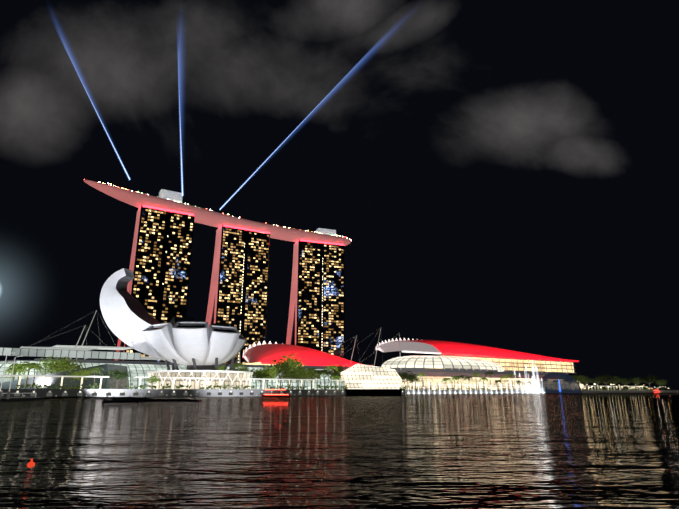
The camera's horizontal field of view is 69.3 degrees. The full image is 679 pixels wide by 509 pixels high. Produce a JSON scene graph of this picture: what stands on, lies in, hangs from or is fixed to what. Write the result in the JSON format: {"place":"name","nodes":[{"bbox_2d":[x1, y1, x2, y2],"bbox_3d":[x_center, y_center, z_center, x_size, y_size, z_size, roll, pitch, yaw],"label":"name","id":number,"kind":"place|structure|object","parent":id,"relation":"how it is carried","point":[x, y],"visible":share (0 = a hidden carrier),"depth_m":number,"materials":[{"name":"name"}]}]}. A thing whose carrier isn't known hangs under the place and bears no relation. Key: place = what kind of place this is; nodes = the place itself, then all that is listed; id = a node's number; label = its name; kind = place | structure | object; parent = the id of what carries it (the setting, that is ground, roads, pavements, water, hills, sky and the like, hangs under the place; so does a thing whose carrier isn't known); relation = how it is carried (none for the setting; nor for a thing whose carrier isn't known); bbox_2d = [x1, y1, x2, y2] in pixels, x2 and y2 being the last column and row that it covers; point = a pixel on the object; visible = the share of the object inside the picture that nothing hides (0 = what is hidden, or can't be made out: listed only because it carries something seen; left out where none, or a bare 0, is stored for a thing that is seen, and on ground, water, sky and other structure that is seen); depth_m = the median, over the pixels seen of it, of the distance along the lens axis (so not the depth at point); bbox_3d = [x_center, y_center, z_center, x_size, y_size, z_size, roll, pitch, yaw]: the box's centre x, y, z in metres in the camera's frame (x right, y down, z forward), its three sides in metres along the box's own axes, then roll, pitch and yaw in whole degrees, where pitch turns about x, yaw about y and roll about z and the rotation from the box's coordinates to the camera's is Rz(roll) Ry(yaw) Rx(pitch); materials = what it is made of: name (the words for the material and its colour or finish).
{"place":"outdoors","nodes":[
{"label":"outdoors","id":0,"kind":"place"},
{"bbox_2d":[147,358,252,388],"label":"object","id":1,"kind":"object","parent":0,"point":[233,377],"visible":0.69,"depth_m":199.22,"materials":[{"name":"beige"}]},
{"bbox_2d":[98,181,346,237],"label":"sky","id":2,"kind":"structure","parent":0,"point":[206,208],"depth_m":543.85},
{"bbox_2d":[0,393,678,508],"bbox_3d":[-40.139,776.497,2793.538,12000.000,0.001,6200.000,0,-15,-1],"label":"bay water","id":3,"kind":"structure","parent":0,"point":[524,451],"depth_m":17.40,"materials":[{"name":"black liquid"}]},
{"bbox_2d":[0,353,43,401],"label":"jetty","id":4,"kind":"object","parent":3,"relation":"on","point":[8,398],"visible":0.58,"depth_m":99.82,"materials":[{"name":"grey concrete"}]},
{"bbox_2d":[27,458,34,467],"bbox_3d":[-8.602,5.824,13.709,0.195,0.240,0.200,0,-15,-1],"label":"mooring buoy","id":5,"kind":"object","parent":3,"relation":"on","point":[31,464],"visible":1,"depth_m":13.65,"materials":[{"name":"red plastic"}]},
{"bbox_2d":[24,395,201,401],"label":"floating rafts","id":6,"kind":"object","parent":3,"relation":"on","point":[126,399],"visible":0.92,"depth_m":105.16,"materials":[{"name":"black"}]},
{"bbox_2d":[262,389,289,396],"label":"tour boat","id":7,"kind":"object","parent":3,"relation":"on","point":[276,395],"visible":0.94,"depth_m":163.80,"materials":[{"name":"red"}]},
{"bbox_2d":[1,389,678,397],"bbox_3d":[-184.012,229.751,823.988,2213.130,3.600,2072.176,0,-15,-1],"label":"promenade","id":8,"kind":"structure","parent":0,"point":[113,392],"depth_m":180.31,"materials":[{"name":"grey concrete"}]},
{"bbox_2d":[5,367,26,386],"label":"palm","id":9,"kind":"object","parent":8,"relation":"on","point":[20,369],"visible":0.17,"depth_m":158.03,"materials":[{"name":"green plant"}]},
{"bbox_2d":[4,363,30,388],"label":"palm","id":10,"kind":"object","parent":8,"relation":"on","point":[17,365],"visible":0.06,"depth_m":162.32,"materials":[{"name":"green plant"}]},
{"bbox_2d":[17,361,41,388],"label":"palm","id":11,"kind":"object","parent":8,"relation":"on","point":[28,365],"visible":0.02,"depth_m":159.78,"materials":[{"name":"green plant"}]},
{"bbox_2d":[24,366,43,388],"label":"palm","id":12,"kind":"object","parent":8,"relation":"on","point":[34,373],"visible":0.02,"depth_m":166.24,"materials":[{"name":"green plant"}]},
{"bbox_2d":[36,354,76,373],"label":"tree","id":13,"kind":"object","parent":8,"relation":"on","point":[57,366],"visible":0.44,"depth_m":182.34,"materials":[{"name":"green plant"}]},
{"bbox_2d":[44,356,85,371],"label":"tree","id":14,"kind":"object","parent":8,"relation":"on","point":[76,367],"visible":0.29,"depth_m":188.72,"materials":[{"name":"green plant"}]},
{"bbox_2d":[0,364,129,388],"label":"glass pavilion","id":15,"kind":"structure","parent":8,"relation":"on","point":[109,383],"depth_m":178.81,"materials":[{"name":"teal"}]},
{"bbox_2d":[67,368,91,384],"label":"tree","id":16,"kind":"object","parent":8,"relation":"on","point":[80,374],"visible":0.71,"depth_m":171.56,"materials":[{"name":"green plant"}]},
{"bbox_2d":[83,367,103,388],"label":"palm","id":17,"kind":"object","parent":8,"relation":"on","point":[94,369],"visible":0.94,"depth_m":170.77,"materials":[{"name":"green plant"}]},
{"bbox_2d":[105,369,131,388],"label":"tree","id":18,"kind":"object","parent":8,"relation":"on","point":[114,373],"visible":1,"depth_m":174.07,"materials":[{"name":"green plant"}]},
{"bbox_2d":[145,375,159,388],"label":"tree","id":19,"kind":"object","parent":8,"relation":"on","point":[152,380],"visible":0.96,"depth_m":178.18,"materials":[{"name":"green plant"}]},
{"bbox_2d":[115,205,194,361],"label":"hotel tower","id":20,"kind":"structure","parent":8,"relation":"on","point":[159,267],"depth_m":512.59,"materials":[{"name":"black glass"}]},
{"bbox_2d":[83,180,350,245],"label":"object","id":21,"kind":"structure","parent":20,"relation":"on","point":[202,215],"depth_m":563.76,"materials":[{"name":"red"}]},
{"bbox_2d":[159,189,335,235],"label":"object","id":22,"kind":"structure","parent":21,"relation":"on","point":[171,195],"depth_m":543.77,"materials":[{"name":"grey"}]},
{"bbox_2d":[100,268,246,365],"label":"museum building","id":23,"kind":"structure","parent":8,"relation":"on","point":[131,321],"depth_m":209.90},
{"bbox_2d":[218,365,227,372],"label":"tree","id":24,"kind":"object","parent":8,"relation":"on","point":[221,367],"visible":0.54,"depth_m":217.93,"materials":[{"name":"green plant"}]},
{"bbox_2d":[1,391,455,395],"bbox_3d":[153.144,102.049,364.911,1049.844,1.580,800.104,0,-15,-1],"label":"quay wall fenders","id":25,"kind":"object","parent":8,"relation":"on","point":[17,393],"visible":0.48,"depth_m":171.65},
{"bbox_2d":[206,224,269,363],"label":"hotel tower","id":26,"kind":"structure","parent":8,"relation":"on","point":[238,296],"depth_m":572.67,"materials":[{"name":"black glass"}]},
{"bbox_2d":[232,363,245,370],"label":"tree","id":27,"kind":"object","parent":8,"relation":"on","point":[239,364],"visible":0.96,"depth_m":220.66,"materials":[{"name":"green plant"}]},
{"bbox_2d":[235,366,253,371],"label":"tree","id":28,"kind":"object","parent":8,"relation":"on","point":[246,369],"visible":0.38,"depth_m":277.94,"materials":[{"name":"green plant"}]},
{"bbox_2d":[250,369,272,388],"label":"tree","id":29,"kind":"object","parent":8,"relation":"on","point":[261,375],"visible":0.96,"depth_m":243.17,"materials":[{"name":"green plant"}]},
{"bbox_2d":[251,366,277,388],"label":"tree","id":30,"kind":"object","parent":8,"relation":"on","point":[262,371],"visible":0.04,"depth_m":285.92,"materials":[{"name":"green plant"}]},
{"bbox_2d":[256,366,280,388],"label":"tree","id":31,"kind":"object","parent":8,"relation":"on","point":[274,373],"visible":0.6,"depth_m":251.17,"materials":[{"name":"green plant"}]},
{"bbox_2d":[264,358,293,385],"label":"tree","id":32,"kind":"object","parent":8,"relation":"on","point":[282,369],"visible":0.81,"depth_m":274.10,"materials":[{"name":"green plant"}]},
{"bbox_2d":[270,353,306,387],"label":"tree","id":33,"kind":"object","parent":8,"relation":"on","point":[296,362],"visible":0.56,"depth_m":281.02,"materials":[{"name":"green plant"}]},
{"bbox_2d":[0,355,583,389],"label":"shopping mall facade","id":34,"kind":"structure","parent":8,"relation":"on","point":[142,368],"depth_m":456.04,"materials":[{"name":"beige glass"}]},
{"bbox_2d":[20,345,160,359],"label":"canopies","id":35,"kind":"object","parent":34,"relation":"on","point":[71,347],"visible":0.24,"depth_m":302.99,"materials":[{"name":"white metal"}]},
{"bbox_2d":[0,347,503,371],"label":"glazed canopies","id":36,"kind":"object","parent":34,"relation":"on","point":[434,362],"visible":1,"depth_m":423.71,"materials":[{"name":"grey glass"}]},
{"bbox_2d":[29,310,572,373],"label":"cable masts","id":37,"kind":"object","parent":34,"relation":"on","point":[353,350],"visible":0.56,"depth_m":441.66,"materials":[{"name":"white metal"}]},
{"bbox_2d":[242,338,578,366],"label":"shell roofs","id":38,"kind":"structure","parent":34,"relation":"on","point":[265,353],"depth_m":464.04,"materials":[{"name":"red metal"}]},
{"bbox_2d":[287,365,308,388],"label":"tree","id":39,"kind":"object","parent":8,"relation":"on","point":[293,376],"visible":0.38,"depth_m":279.75,"materials":[{"name":"green plant"}]},
{"bbox_2d":[292,366,314,388],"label":"tree","id":40,"kind":"object","parent":8,"relation":"on","point":[302,373],"visible":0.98,"depth_m":273.66,"materials":[{"name":"green plant"}]},
{"bbox_2d":[306,368,318,388],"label":"palm","id":41,"kind":"object","parent":8,"relation":"on","point":[313,369],"visible":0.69,"depth_m":284.62,"materials":[{"name":"green plant"}]},
{"bbox_2d":[307,372,322,382],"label":"tree","id":42,"kind":"object","parent":8,"relation":"on","point":[314,376],"visible":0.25,"depth_m":302.32,"materials":[{"name":"green plant"}]},
{"bbox_2d":[286,239,344,357],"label":"hotel tower","id":43,"kind":"structure","parent":8,"relation":"on","point":[316,315],"depth_m":623.72,"materials":[{"name":"black glass"}]},
{"bbox_2d":[314,370,322,388],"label":"palm","id":44,"kind":"object","parent":8,"relation":"on","point":[317,375],"visible":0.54,"depth_m":292.07,"materials":[{"name":"green plant"}]},
{"bbox_2d":[0,375,645,389],"bbox_3d":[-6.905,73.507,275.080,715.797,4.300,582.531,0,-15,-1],"label":"promenade colonnade","id":45,"kind":"object","parent":8,"relation":"on","point":[101,377],"visible":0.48,"depth_m":187.91,"materials":[{"name":"white"}]},
{"bbox_2d":[318,370,329,388],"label":"palm","id":46,"kind":"object","parent":8,"relation":"on","point":[324,371],"visible":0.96,"depth_m":290.31,"materials":[{"name":"green plant"}]},
{"bbox_2d":[0,383,652,389],"bbox_3d":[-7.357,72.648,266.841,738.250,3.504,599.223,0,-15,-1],"label":"quay hedge planting","id":47,"kind":"object","parent":8,"relation":"on","point":[155,387],"visible":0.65,"depth_m":189.09,"materials":[{"name":"green plant"}]},
{"bbox_2d":[325,365,340,388],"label":"palm","id":48,"kind":"object","parent":8,"relation":"on","point":[331,367],"visible":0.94,"depth_m":298.09,"materials":[{"name":"green plant"}]},
{"bbox_2d":[329,376,341,382],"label":"palm","id":49,"kind":"object","parent":8,"relation":"on","point":[337,377],"visible":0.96,"depth_m":294.69,"materials":[{"name":"green plant"}]},
{"bbox_2d":[324,364,346,388],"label":"tree","id":50,"kind":"object","parent":8,"relation":"on","point":[335,373],"visible":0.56,"depth_m":313.02,"materials":[{"name":"green plant"}]},
{"bbox_2d":[341,364,402,395],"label":"crystal pavilion","id":51,"kind":"structure","parent":8,"relation":"on","point":[363,380],"depth_m":204.05,"materials":[{"name":"grey glass"}]},
{"bbox_2d":[398,371,412,383],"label":"tree","id":52,"kind":"object","parent":8,"relation":"on","point":[404,377],"visible":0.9,"depth_m":369.53,"materials":[{"name":"green plant"}]},
{"bbox_2d":[406,373,421,383],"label":"tree","id":53,"kind":"object","parent":8,"relation":"on","point":[414,378],"visible":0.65,"depth_m":376.39,"materials":[{"name":"green plant"}]},
{"bbox_2d":[441,378,451,389],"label":"palm","id":54,"kind":"object","parent":8,"relation":"on","point":[446,379],"visible":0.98,"depth_m":396.82,"materials":[{"name":"green plant"}]},
{"bbox_2d":[450,376,460,387],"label":"palm","id":55,"kind":"object","parent":8,"relation":"on","point":[455,378],"visible":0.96,"depth_m":400.77,"materials":[{"name":"green plant"}]},
{"bbox_2d":[484,372,494,385],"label":"palm","id":56,"kind":"object","parent":8,"relation":"on","point":[490,373],"visible":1,"depth_m":425.99,"materials":[{"name":"green plant"}]},
{"bbox_2d":[408,372,581,393],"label":"show fountains","id":57,"kind":"object","parent":8,"relation":"on","point":[556,382],"visible":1,"depth_m":435.00,"materials":[{"name":"liquid"}]},
{"bbox_2d":[507,373,517,386],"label":"palm","id":58,"kind":"object","parent":8,"relation":"on","point":[511,375],"visible":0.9,"depth_m":440.40,"materials":[{"name":"green plant"}]},
{"bbox_2d":[573,375,585,383],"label":"tree","id":59,"kind":"object","parent":8,"relation":"on","point":[580,378],"visible":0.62,"depth_m":493.02,"materials":[{"name":"green plant"}]},
{"bbox_2d":[582,376,590,387],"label":"tree","id":60,"kind":"object","parent":8,"relation":"on","point":[587,380],"visible":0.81,"depth_m":499.63,"materials":[{"name":"green plant"}]},
{"bbox_2d":[590,375,604,388],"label":"tree","id":61,"kind":"object","parent":8,"relation":"on","point":[597,380],"visible":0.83,"depth_m":510.49,"materials":[{"name":"green plant"}]},
{"bbox_2d":[598,374,614,389],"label":"tree","id":62,"kind":"object","parent":8,"relation":"on","point":[608,379],"visible":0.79,"depth_m":520.14,"materials":[{"name":"green plant"}]},
{"bbox_2d":[606,375,623,388],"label":"tree","id":63,"kind":"object","parent":8,"relation":"on","point":[616,378],"visible":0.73,"depth_m":529.77,"materials":[{"name":"green plant"}]},
{"bbox_2d":[618,377,632,385],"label":"tree","id":64,"kind":"object","parent":8,"relation":"on","point":[625,381],"visible":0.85,"depth_m":541.12,"materials":[{"name":"green plant"}]},
{"bbox_2d":[631,377,642,389],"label":"tree","id":65,"kind":"object","parent":8,"relation":"on","point":[637,380],"visible":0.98,"depth_m":555.98,"materials":[{"name":"green plant"}]},
{"bbox_2d":[640,374,658,388],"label":"tree","id":66,"kind":"object","parent":8,"relation":"on","point":[649,379],"visible":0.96,"depth_m":571.09,"materials":[{"name":"green plant"}]},
{"bbox_2d":[655,379,666,389],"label":"tree","id":67,"kind":"object","parent":8,"relation":"on","point":[662,382],"visible":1,"depth_m":587.13,"materials":[{"name":"green plant"}]}
]}

